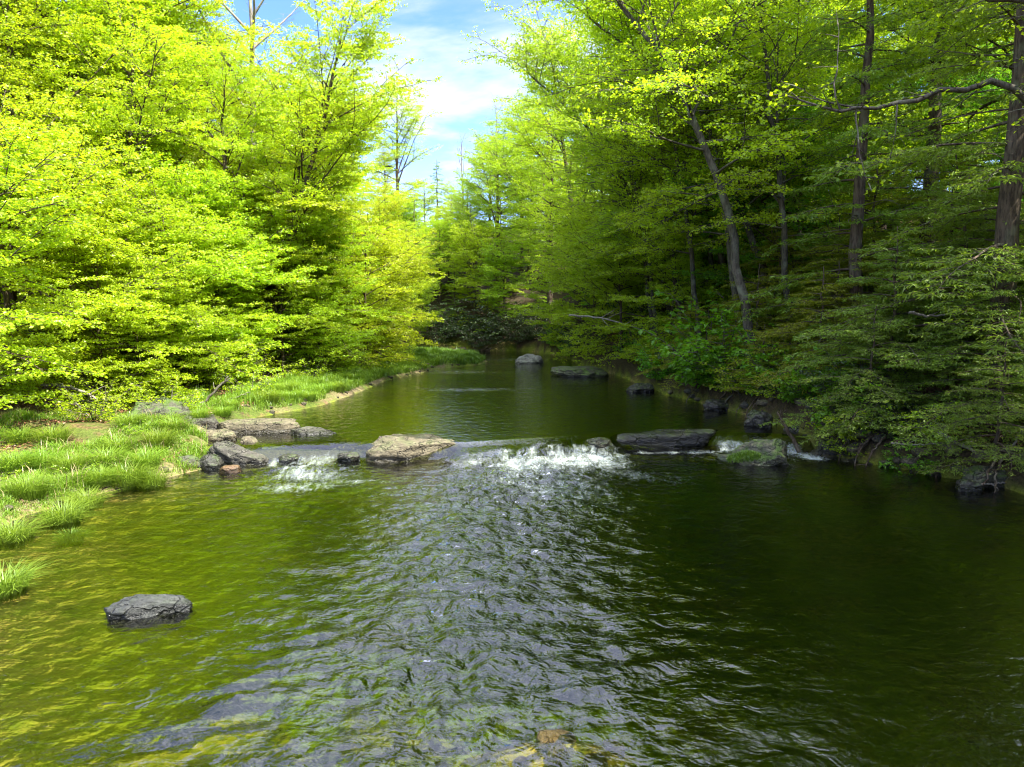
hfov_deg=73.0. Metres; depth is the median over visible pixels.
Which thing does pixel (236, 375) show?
leafy shrub
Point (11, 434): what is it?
grass tussock
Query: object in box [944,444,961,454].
cobble
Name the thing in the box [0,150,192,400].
understory tree
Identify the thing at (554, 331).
laurel shrub
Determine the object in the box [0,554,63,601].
grass tussock
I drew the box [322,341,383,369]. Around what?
leafy shrub
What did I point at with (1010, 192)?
hemlock tree
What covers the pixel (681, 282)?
understory tree
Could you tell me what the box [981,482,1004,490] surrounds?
fallen branch
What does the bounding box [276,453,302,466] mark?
boulder
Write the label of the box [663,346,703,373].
hobblebush shrub
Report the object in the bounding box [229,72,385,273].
leaning tree
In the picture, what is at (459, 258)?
understory tree
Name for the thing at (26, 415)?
bank grass
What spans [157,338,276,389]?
leafy shrub
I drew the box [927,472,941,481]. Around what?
cobble
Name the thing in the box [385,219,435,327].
maple tree
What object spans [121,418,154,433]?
leafy shrub
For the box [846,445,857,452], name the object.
cobble
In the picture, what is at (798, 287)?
hemlock sapling
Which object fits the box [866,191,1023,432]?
hemlock sapling
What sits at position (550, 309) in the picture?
understory tree
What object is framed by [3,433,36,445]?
leafy shrub
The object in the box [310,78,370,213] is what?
maple tree
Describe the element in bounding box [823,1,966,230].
beech tree
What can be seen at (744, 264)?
hemlock sapling
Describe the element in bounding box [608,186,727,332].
understory tree
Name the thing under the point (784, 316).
hemlock sapling
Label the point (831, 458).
cobble
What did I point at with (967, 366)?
hemlock sapling
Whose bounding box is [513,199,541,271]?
hemlock tree
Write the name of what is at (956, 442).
fallen branch
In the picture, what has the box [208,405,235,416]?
grass tussock
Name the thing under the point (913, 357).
hemlock sapling
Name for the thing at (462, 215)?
beech tree
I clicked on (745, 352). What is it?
leafy shrub
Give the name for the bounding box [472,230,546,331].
understory tree
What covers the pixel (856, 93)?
understory tree
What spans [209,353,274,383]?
leafy shrub
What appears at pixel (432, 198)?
maple tree
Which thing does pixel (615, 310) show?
laurel shrub
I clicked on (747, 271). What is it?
understory tree
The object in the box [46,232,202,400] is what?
understory tree
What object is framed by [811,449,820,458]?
cobble
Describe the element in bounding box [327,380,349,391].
grass tussock
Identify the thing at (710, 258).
slender tree
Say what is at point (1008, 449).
cobble
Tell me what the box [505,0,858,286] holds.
arching tree
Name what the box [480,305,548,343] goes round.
laurel shrub
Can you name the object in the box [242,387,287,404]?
grass tussock
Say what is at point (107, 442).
grass tussock
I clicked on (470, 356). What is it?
grass
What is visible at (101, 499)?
grass tussock
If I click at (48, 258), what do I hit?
understory tree
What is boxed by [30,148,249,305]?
understory tree
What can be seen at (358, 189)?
maple tree
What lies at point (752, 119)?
slender tree
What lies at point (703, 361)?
hobblebush shrub
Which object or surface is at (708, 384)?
leafy shrub
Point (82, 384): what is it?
leafy shrub
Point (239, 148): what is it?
maple tree
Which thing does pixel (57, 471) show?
leafy shrub
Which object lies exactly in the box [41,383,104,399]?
fallen branch
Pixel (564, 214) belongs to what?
understory tree
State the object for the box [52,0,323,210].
maple tree
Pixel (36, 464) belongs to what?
grass tussock
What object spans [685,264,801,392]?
hemlock sapling
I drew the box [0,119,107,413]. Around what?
understory tree
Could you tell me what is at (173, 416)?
grass tussock
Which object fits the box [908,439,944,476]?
tree root
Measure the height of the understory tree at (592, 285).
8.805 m
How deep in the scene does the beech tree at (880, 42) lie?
45.71 m
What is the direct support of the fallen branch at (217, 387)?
on the ground at (80, 685)
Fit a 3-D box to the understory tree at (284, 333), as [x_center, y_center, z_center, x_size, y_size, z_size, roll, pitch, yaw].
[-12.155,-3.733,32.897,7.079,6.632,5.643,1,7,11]
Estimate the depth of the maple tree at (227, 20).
38.18 m
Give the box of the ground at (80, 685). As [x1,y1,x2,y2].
[0,193,1023,766]
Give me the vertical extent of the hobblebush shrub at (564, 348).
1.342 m
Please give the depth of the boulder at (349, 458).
17.87 m
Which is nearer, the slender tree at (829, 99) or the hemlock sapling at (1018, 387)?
the hemlock sapling at (1018, 387)
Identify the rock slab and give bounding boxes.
[195,414,218,429]
[201,428,237,443]
[207,440,273,468]
[217,418,299,445]
[283,426,346,448]
[360,434,458,464]
[610,428,717,450]
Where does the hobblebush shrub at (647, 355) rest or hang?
on the ground at (80, 685)
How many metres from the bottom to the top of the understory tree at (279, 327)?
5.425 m
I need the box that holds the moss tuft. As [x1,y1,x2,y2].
[721,450,761,462]
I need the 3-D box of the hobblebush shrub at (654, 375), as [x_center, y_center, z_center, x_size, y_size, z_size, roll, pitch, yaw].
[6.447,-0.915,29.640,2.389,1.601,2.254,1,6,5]
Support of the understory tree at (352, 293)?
on the ground at (80, 685)
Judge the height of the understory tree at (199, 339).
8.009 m
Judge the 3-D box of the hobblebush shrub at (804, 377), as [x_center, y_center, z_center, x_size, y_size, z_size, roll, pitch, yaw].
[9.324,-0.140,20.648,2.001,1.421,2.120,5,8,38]
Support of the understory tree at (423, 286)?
on the ground at (80, 685)
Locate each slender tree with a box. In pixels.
[523,38,687,336]
[537,93,630,333]
[540,52,701,346]
[547,0,762,336]
[550,5,737,330]
[572,9,782,299]
[587,0,831,346]
[593,0,908,350]
[601,0,834,241]
[659,0,850,279]
[675,0,893,271]
[731,0,910,250]
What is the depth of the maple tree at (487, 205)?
61.51 m
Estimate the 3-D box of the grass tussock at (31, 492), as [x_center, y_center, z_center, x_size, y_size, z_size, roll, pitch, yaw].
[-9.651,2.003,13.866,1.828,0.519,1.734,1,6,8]
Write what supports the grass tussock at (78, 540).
on the ground at (80, 685)
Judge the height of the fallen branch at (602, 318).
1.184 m
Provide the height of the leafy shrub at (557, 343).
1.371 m
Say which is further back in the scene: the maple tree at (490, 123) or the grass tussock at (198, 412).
the maple tree at (490, 123)
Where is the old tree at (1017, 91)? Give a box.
[768,0,1023,193]
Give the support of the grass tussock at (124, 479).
on the ground at (80, 685)
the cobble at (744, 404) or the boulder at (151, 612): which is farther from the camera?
the cobble at (744, 404)
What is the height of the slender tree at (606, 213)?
17.205 m
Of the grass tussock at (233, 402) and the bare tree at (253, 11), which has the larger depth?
the bare tree at (253, 11)
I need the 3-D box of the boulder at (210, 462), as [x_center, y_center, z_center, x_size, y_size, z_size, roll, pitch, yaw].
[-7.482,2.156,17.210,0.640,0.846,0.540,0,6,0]
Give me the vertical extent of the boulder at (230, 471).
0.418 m
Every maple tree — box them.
[0,0,76,150]
[0,0,143,370]
[0,0,223,337]
[0,0,229,358]
[0,0,236,339]
[25,0,209,110]
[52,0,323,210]
[100,24,306,363]
[140,0,269,174]
[180,24,321,173]
[256,67,393,210]
[257,62,398,298]
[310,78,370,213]
[341,175,377,221]
[348,173,445,324]
[358,70,443,201]
[366,132,404,213]
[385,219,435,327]
[407,178,440,238]
[418,218,456,303]
[428,202,455,262]
[430,178,492,287]
[433,178,461,222]
[454,124,548,307]
[464,90,590,328]
[465,128,518,219]
[468,88,585,277]
[490,66,584,293]
[806,0,1019,256]
[895,0,1018,20]
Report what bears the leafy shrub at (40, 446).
on the ground at (80, 685)
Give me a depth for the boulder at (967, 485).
15.00 m
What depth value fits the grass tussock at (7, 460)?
15.06 m
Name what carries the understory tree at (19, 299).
on the ground at (80, 685)
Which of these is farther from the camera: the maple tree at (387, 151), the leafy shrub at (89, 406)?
the maple tree at (387, 151)
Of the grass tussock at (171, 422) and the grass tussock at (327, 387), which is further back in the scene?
the grass tussock at (327, 387)
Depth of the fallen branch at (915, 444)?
16.45 m
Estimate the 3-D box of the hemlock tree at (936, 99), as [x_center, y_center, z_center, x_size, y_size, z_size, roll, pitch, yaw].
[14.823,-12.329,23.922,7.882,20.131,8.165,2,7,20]
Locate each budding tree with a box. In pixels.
[444,132,472,267]
[471,96,508,220]
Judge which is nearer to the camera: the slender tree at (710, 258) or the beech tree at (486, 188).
the slender tree at (710, 258)
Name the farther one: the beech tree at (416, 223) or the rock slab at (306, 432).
the beech tree at (416, 223)
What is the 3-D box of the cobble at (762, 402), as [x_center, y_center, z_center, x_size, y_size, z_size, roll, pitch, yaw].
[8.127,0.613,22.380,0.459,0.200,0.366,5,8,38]
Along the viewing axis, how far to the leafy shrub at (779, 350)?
22.15 m
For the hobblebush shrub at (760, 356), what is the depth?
23.20 m
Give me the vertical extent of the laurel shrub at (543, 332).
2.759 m
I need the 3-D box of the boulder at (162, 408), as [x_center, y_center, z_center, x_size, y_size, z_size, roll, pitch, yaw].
[-10.043,1.357,20.166,2.186,1.896,1.876,-1,7,-11]
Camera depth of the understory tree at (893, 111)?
29.61 m
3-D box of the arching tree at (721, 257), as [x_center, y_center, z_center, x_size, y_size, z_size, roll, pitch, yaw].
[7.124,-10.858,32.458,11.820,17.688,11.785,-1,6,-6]
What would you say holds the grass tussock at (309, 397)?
on the ground at (80, 685)
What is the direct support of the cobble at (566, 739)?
on the ground at (80, 685)
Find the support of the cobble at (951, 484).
on the ground at (80, 685)
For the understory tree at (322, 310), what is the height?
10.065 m
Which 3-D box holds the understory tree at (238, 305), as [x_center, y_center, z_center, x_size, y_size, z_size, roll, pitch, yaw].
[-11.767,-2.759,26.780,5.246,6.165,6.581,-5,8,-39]
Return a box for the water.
[1,351,1023,766]
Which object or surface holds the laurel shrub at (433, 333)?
on the ground at (80, 685)
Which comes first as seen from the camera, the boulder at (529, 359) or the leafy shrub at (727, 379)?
the leafy shrub at (727, 379)
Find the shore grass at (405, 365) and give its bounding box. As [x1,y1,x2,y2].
[114,351,463,413]
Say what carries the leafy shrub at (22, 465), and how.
on the ground at (80, 685)
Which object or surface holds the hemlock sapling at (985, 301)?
on the ground at (80, 685)
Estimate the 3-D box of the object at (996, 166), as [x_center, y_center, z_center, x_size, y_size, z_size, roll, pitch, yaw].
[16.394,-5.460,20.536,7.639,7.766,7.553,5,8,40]
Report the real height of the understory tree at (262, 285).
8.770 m
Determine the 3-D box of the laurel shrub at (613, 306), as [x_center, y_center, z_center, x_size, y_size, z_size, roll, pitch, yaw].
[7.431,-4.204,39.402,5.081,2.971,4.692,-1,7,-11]
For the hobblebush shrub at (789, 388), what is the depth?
20.65 m
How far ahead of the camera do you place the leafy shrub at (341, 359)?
34.73 m
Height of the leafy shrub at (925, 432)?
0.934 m
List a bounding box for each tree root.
[686,384,698,401]
[732,396,747,415]
[733,396,757,421]
[833,438,850,465]
[853,430,887,467]
[853,432,882,467]
[860,429,900,469]
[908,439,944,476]
[924,439,974,482]
[982,445,1016,494]
[986,446,1020,498]
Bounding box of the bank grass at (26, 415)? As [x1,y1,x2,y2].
[0,398,235,525]
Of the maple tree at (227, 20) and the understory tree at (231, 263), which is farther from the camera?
the maple tree at (227, 20)
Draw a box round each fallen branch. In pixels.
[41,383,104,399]
[200,376,229,402]
[569,309,643,332]
[777,410,800,452]
[891,441,941,445]
[909,308,959,322]
[932,426,979,451]
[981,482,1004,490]
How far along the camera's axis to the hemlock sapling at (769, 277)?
28.24 m
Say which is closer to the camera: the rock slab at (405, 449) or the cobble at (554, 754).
the cobble at (554, 754)
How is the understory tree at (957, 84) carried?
on the ground at (80, 685)
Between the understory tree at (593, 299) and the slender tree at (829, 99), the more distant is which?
the understory tree at (593, 299)
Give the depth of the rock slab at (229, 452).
17.46 m
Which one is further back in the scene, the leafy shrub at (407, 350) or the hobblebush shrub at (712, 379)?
the leafy shrub at (407, 350)
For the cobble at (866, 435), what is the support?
on the ground at (80, 685)
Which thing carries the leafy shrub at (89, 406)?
on the ground at (80, 685)
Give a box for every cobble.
[513,756,527,766]
[535,730,561,752]
[546,744,569,766]
[554,729,575,744]
[583,753,607,763]
[603,738,624,758]
[740,401,748,408]
[757,399,767,405]
[794,397,806,404]
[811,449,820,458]
[820,454,830,461]
[824,455,837,462]
[826,447,838,455]
[840,458,852,465]
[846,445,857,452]
[851,431,873,437]
[874,434,884,439]
[878,460,893,467]
[892,456,900,462]
[900,456,918,465]
[911,448,930,456]
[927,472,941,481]
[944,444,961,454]
[944,482,955,488]
[950,465,962,471]
[971,450,991,460]
[998,447,1011,453]
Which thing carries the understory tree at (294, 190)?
on the ground at (80, 685)
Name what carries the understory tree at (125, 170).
on the ground at (80, 685)
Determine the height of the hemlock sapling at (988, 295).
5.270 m
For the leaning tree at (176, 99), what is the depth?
32.77 m
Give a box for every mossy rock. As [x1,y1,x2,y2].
[551,366,610,378]
[717,439,789,465]
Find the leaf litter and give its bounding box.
[0,220,1022,459]
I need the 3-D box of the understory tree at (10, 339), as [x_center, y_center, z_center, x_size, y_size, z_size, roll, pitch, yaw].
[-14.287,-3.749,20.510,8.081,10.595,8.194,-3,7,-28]
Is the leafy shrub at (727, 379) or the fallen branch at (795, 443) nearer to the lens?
the fallen branch at (795, 443)
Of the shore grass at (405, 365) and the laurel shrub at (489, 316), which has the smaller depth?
the shore grass at (405, 365)
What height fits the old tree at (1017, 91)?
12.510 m
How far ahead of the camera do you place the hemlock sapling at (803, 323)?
21.18 m
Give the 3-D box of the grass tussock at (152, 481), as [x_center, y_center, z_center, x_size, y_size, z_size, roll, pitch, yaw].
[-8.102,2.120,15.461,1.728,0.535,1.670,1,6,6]
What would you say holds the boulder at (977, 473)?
on the ground at (80, 685)
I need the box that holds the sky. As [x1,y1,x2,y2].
[57,0,999,227]
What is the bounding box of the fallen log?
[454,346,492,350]
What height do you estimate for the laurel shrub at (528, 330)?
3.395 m
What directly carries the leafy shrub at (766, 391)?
on the ground at (80, 685)
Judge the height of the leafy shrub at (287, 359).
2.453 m
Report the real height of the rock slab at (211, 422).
0.898 m
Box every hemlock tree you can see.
[405,195,437,295]
[442,262,466,320]
[486,200,522,296]
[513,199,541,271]
[523,221,566,314]
[680,142,752,299]
[717,11,851,272]
[721,0,1019,375]
[794,0,1023,413]
[815,0,1023,277]
[936,125,1023,233]
[946,23,1008,189]
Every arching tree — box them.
[457,0,717,324]
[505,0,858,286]
[531,0,826,370]
[555,0,798,301]
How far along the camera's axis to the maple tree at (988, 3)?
16.35 m
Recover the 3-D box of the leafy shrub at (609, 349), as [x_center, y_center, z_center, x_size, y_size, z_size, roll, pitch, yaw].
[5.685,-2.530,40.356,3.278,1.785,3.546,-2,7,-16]
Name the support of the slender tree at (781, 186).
on the ground at (80, 685)
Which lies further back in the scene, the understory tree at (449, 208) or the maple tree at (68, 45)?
the understory tree at (449, 208)
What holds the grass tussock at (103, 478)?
on the ground at (80, 685)
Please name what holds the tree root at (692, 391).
hanging from the ground at (80, 685)
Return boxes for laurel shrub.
[414,306,476,343]
[427,298,481,336]
[449,310,515,347]
[462,295,526,333]
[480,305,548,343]
[512,299,581,339]
[530,308,570,342]
[544,317,583,343]
[557,316,613,347]
[561,333,591,352]
[589,303,638,331]
[599,287,699,332]
[654,347,695,371]
[692,265,771,318]
[717,335,790,371]
[795,350,909,401]
[830,385,905,423]
[862,382,947,432]
[866,388,945,425]
[866,394,947,438]
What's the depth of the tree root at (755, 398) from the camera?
22.59 m
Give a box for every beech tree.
[399,202,427,251]
[439,187,496,298]
[459,136,529,275]
[493,7,628,335]
[540,70,601,245]
[565,53,708,314]
[742,0,931,231]
[790,1,948,98]
[796,0,1012,228]
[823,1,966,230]
[920,3,1015,141]
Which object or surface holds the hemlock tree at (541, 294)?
on the ground at (80, 685)
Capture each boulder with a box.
[104,594,196,631]
[128,397,196,424]
[178,455,200,467]
[199,453,224,472]
[218,465,243,479]
[240,436,261,448]
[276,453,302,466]
[336,451,361,465]
[515,354,543,366]
[537,439,569,454]
[582,437,613,451]
[626,383,654,395]
[703,399,728,414]
[744,410,772,440]
[782,424,799,435]
[816,439,838,459]
[955,478,984,492]
[962,465,1007,496]
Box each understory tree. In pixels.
[0,82,184,403]
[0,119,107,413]
[0,121,223,390]
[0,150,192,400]
[0,207,205,409]
[0,212,71,348]
[0,283,63,325]
[1,107,110,341]
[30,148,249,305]
[39,264,220,404]
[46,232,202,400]
[48,159,269,393]
[72,144,309,380]
[83,159,327,372]
[127,207,280,386]
[132,169,288,382]
[136,180,283,378]
[154,234,275,386]
[176,283,254,376]
[177,150,344,342]
[235,214,356,377]
[238,205,294,361]
[239,263,334,365]
[247,284,316,367]
[249,204,389,374]
[253,172,341,314]
[256,216,368,367]
[263,177,415,372]
[305,206,445,367]
[324,280,355,355]
[327,259,419,357]
[339,280,413,360]
[351,222,444,351]
[356,240,436,345]
[366,176,447,299]
[368,199,428,242]
[383,233,444,347]
[422,210,470,293]
[423,201,475,256]
[432,210,528,325]
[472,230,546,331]
[503,172,562,267]
[504,207,636,345]
[524,191,638,365]
[537,179,593,255]
[540,208,709,366]
[563,238,608,306]
[578,194,716,337]
[593,221,731,359]
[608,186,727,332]
[626,215,713,312]
[667,76,905,341]
[681,200,745,302]
[685,136,906,318]
[696,202,771,303]
[698,201,793,277]
[720,34,919,263]
[760,35,1000,263]
[761,96,977,284]
[871,25,1023,269]
[886,75,987,241]
[900,36,1023,214]
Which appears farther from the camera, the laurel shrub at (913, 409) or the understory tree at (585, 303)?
the understory tree at (585, 303)
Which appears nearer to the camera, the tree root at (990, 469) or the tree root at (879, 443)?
the tree root at (990, 469)
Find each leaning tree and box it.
[1,0,233,292]
[51,50,227,154]
[165,65,386,369]
[218,0,442,372]
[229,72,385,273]
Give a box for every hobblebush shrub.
[554,338,573,355]
[613,326,655,359]
[632,304,743,388]
[633,342,675,379]
[634,341,667,366]
[645,327,702,365]
[654,288,772,367]
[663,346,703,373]
[679,340,765,388]
[681,341,739,377]
[692,286,763,334]
[721,322,826,381]
[736,345,799,395]
[751,350,835,404]
[784,355,850,399]
[810,375,893,435]
[814,345,909,394]
[878,434,941,481]
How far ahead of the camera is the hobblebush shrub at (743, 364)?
22.53 m
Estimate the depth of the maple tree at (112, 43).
32.73 m
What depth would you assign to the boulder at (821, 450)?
18.60 m
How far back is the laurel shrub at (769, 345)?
24.62 m
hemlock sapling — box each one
[635,300,710,390]
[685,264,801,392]
[702,227,825,354]
[715,330,790,390]
[717,221,827,331]
[740,248,802,324]
[745,261,895,378]
[745,266,885,398]
[754,242,944,375]
[758,226,1000,429]
[758,249,818,307]
[759,155,945,363]
[761,217,906,371]
[766,226,923,366]
[773,236,876,331]
[792,306,951,458]
[824,167,1023,395]
[827,272,953,395]
[832,145,1023,349]
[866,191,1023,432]
[868,238,1023,449]
[886,203,1023,362]
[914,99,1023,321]
[915,341,1023,475]
[922,245,1023,363]
[932,195,1023,378]
[963,280,1023,357]
[969,294,1023,425]
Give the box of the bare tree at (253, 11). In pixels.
[194,0,359,309]
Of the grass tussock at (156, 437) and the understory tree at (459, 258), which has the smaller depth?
the grass tussock at (156, 437)
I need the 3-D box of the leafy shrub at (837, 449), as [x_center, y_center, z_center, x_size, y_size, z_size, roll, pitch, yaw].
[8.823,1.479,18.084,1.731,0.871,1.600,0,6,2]
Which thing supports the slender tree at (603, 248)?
on the ground at (80, 685)
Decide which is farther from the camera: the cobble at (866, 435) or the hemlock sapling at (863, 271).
the hemlock sapling at (863, 271)
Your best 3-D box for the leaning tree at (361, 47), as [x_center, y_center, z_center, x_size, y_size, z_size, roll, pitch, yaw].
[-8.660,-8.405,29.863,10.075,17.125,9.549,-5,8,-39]
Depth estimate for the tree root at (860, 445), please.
17.74 m
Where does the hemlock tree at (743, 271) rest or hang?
on the ground at (80, 685)
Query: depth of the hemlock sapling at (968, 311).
18.77 m
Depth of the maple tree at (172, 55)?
24.84 m
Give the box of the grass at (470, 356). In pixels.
[392,346,485,364]
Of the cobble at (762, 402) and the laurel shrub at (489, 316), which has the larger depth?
the laurel shrub at (489, 316)
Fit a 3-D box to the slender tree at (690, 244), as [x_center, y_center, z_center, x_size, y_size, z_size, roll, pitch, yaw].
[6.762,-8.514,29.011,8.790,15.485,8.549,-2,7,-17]
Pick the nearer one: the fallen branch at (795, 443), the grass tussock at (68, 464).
the grass tussock at (68, 464)
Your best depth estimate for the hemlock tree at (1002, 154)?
21.73 m
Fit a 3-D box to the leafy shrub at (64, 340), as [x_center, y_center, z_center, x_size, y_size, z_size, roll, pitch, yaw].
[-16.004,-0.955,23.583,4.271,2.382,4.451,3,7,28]
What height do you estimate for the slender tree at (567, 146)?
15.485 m
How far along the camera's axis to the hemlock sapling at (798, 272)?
26.92 m
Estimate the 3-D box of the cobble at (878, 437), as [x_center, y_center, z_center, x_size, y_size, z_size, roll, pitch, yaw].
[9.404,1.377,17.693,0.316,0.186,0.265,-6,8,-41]
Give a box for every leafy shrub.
[0,327,98,387]
[0,455,28,478]
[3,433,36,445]
[19,440,59,456]
[28,376,159,421]
[33,404,73,415]
[42,455,99,480]
[61,368,161,407]
[90,348,183,384]
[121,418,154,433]
[124,382,214,410]
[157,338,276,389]
[192,351,261,386]
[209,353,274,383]
[212,366,284,393]
[245,330,324,373]
[274,350,333,377]
[276,327,336,369]
[300,338,363,368]
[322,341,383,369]
[329,341,394,369]
[334,337,384,362]
[382,336,419,358]
[548,336,566,346]
[582,331,627,353]
[626,332,670,364]
[656,312,715,342]
[695,366,738,387]
[700,356,769,394]
[724,332,798,369]
[733,355,807,397]
[747,340,837,385]
[800,396,903,440]
[816,427,867,456]
[820,399,894,435]
[827,371,907,403]
[877,396,970,435]
[906,410,982,442]
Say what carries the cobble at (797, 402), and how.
on the ground at (80, 685)
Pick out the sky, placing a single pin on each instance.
(464, 94)
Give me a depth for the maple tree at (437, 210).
73.57 m
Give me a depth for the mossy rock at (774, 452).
17.66 m
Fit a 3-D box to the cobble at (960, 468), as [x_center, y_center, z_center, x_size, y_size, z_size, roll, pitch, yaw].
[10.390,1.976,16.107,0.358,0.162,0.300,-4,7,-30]
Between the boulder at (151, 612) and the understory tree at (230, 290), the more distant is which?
the understory tree at (230, 290)
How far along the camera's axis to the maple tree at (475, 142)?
88.13 m
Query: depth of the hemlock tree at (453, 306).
61.45 m
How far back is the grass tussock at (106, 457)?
15.94 m
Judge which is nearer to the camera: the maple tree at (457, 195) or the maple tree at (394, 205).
the maple tree at (394, 205)
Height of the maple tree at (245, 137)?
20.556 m
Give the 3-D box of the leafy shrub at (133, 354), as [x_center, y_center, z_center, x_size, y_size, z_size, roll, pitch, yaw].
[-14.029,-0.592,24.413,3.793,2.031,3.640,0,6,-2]
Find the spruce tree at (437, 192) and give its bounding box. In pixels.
[426,159,447,218]
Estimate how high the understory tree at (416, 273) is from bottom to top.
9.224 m
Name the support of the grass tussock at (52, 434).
on the ground at (80, 685)
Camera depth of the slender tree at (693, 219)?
28.85 m
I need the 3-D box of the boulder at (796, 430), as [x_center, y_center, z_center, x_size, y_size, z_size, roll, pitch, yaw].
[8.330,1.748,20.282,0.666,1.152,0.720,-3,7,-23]
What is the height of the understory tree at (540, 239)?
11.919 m
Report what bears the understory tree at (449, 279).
on the ground at (80, 685)
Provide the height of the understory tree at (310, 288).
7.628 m
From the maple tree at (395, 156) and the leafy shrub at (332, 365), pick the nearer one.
the leafy shrub at (332, 365)
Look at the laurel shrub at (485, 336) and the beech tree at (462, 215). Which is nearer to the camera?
the laurel shrub at (485, 336)
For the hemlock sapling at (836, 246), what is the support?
on the ground at (80, 685)
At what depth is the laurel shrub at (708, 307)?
35.33 m
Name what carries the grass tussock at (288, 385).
on the ground at (80, 685)
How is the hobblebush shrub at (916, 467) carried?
on the ground at (80, 685)
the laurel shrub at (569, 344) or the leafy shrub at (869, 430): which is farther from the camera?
the laurel shrub at (569, 344)
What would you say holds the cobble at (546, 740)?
on the ground at (80, 685)
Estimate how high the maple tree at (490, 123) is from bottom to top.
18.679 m
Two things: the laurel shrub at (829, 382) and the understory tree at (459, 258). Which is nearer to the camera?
the laurel shrub at (829, 382)
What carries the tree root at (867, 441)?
hanging from the ground at (80, 685)
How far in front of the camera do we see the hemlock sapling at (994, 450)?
15.39 m
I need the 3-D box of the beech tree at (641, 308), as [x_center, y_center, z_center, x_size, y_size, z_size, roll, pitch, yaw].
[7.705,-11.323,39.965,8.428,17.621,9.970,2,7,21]
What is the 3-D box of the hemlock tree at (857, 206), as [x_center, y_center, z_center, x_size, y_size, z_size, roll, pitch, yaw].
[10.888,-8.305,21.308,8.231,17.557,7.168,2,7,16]
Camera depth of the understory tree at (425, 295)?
53.58 m
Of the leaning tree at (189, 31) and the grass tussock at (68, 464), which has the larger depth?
the leaning tree at (189, 31)
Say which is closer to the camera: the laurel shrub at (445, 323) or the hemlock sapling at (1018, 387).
the hemlock sapling at (1018, 387)
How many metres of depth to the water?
9.62 m
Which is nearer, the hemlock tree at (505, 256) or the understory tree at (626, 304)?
the understory tree at (626, 304)
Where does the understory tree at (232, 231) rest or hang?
on the ground at (80, 685)
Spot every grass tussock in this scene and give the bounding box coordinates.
[0,423,43,443]
[0,446,57,473]
[0,469,69,499]
[0,513,65,549]
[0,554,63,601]
[7,493,107,529]
[14,448,73,469]
[19,422,88,444]
[32,447,104,473]
[40,527,101,546]
[46,485,124,511]
[67,463,132,487]
[72,443,146,467]
[80,433,142,454]
[91,458,176,491]
[104,411,157,426]
[114,445,173,469]
[120,467,179,491]
[126,426,191,447]
[143,413,197,430]
[152,410,190,421]
[189,405,219,417]
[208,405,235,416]
[215,398,241,408]
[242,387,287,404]
[272,379,306,391]
[279,389,305,399]
[299,390,318,400]
[309,381,338,393]
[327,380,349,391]
[343,370,364,379]
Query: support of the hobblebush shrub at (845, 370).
on the ground at (80, 685)
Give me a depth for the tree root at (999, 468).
15.13 m
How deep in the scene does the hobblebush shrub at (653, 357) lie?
30.40 m
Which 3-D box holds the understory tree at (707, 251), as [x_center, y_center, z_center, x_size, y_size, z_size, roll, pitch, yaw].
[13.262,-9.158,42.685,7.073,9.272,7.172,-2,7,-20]
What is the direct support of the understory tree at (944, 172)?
on the ground at (80, 685)
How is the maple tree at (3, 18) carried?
on the ground at (80, 685)
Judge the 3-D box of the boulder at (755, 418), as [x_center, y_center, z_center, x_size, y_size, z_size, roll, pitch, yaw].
[7.509,1.340,21.058,0.874,1.078,0.817,2,7,20]
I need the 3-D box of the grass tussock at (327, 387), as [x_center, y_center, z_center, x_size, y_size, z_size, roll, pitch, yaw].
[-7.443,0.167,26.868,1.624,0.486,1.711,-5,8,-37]
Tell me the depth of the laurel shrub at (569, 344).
44.31 m
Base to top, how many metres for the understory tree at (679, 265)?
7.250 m
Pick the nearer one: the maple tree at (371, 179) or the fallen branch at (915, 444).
the fallen branch at (915, 444)
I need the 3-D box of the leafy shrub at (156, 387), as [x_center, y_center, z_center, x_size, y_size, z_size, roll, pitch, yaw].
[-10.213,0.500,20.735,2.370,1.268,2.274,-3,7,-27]
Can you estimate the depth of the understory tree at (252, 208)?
33.02 m
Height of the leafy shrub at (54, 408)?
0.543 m
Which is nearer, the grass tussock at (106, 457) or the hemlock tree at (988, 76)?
the grass tussock at (106, 457)
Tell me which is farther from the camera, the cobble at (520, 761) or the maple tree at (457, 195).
the maple tree at (457, 195)
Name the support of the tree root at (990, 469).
hanging from the ground at (80, 685)
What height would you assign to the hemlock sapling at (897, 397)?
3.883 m
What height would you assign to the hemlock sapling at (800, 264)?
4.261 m
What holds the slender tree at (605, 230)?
on the ground at (80, 685)
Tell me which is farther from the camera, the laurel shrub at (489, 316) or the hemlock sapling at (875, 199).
the laurel shrub at (489, 316)
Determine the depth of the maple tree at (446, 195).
85.51 m
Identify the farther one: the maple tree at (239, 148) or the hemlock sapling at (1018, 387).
the maple tree at (239, 148)
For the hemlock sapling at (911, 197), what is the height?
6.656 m
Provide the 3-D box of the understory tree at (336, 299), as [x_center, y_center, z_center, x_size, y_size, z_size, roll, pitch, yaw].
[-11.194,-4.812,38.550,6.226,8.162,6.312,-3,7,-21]
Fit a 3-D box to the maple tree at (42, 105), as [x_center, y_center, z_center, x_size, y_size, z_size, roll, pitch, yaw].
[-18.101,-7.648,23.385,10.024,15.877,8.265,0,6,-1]
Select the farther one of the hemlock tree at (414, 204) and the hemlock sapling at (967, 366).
the hemlock tree at (414, 204)
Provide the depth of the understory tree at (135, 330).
21.59 m
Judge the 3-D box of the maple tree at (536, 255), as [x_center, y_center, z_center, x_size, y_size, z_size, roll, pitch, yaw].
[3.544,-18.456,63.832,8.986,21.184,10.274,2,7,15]
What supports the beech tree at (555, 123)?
on the ground at (80, 685)

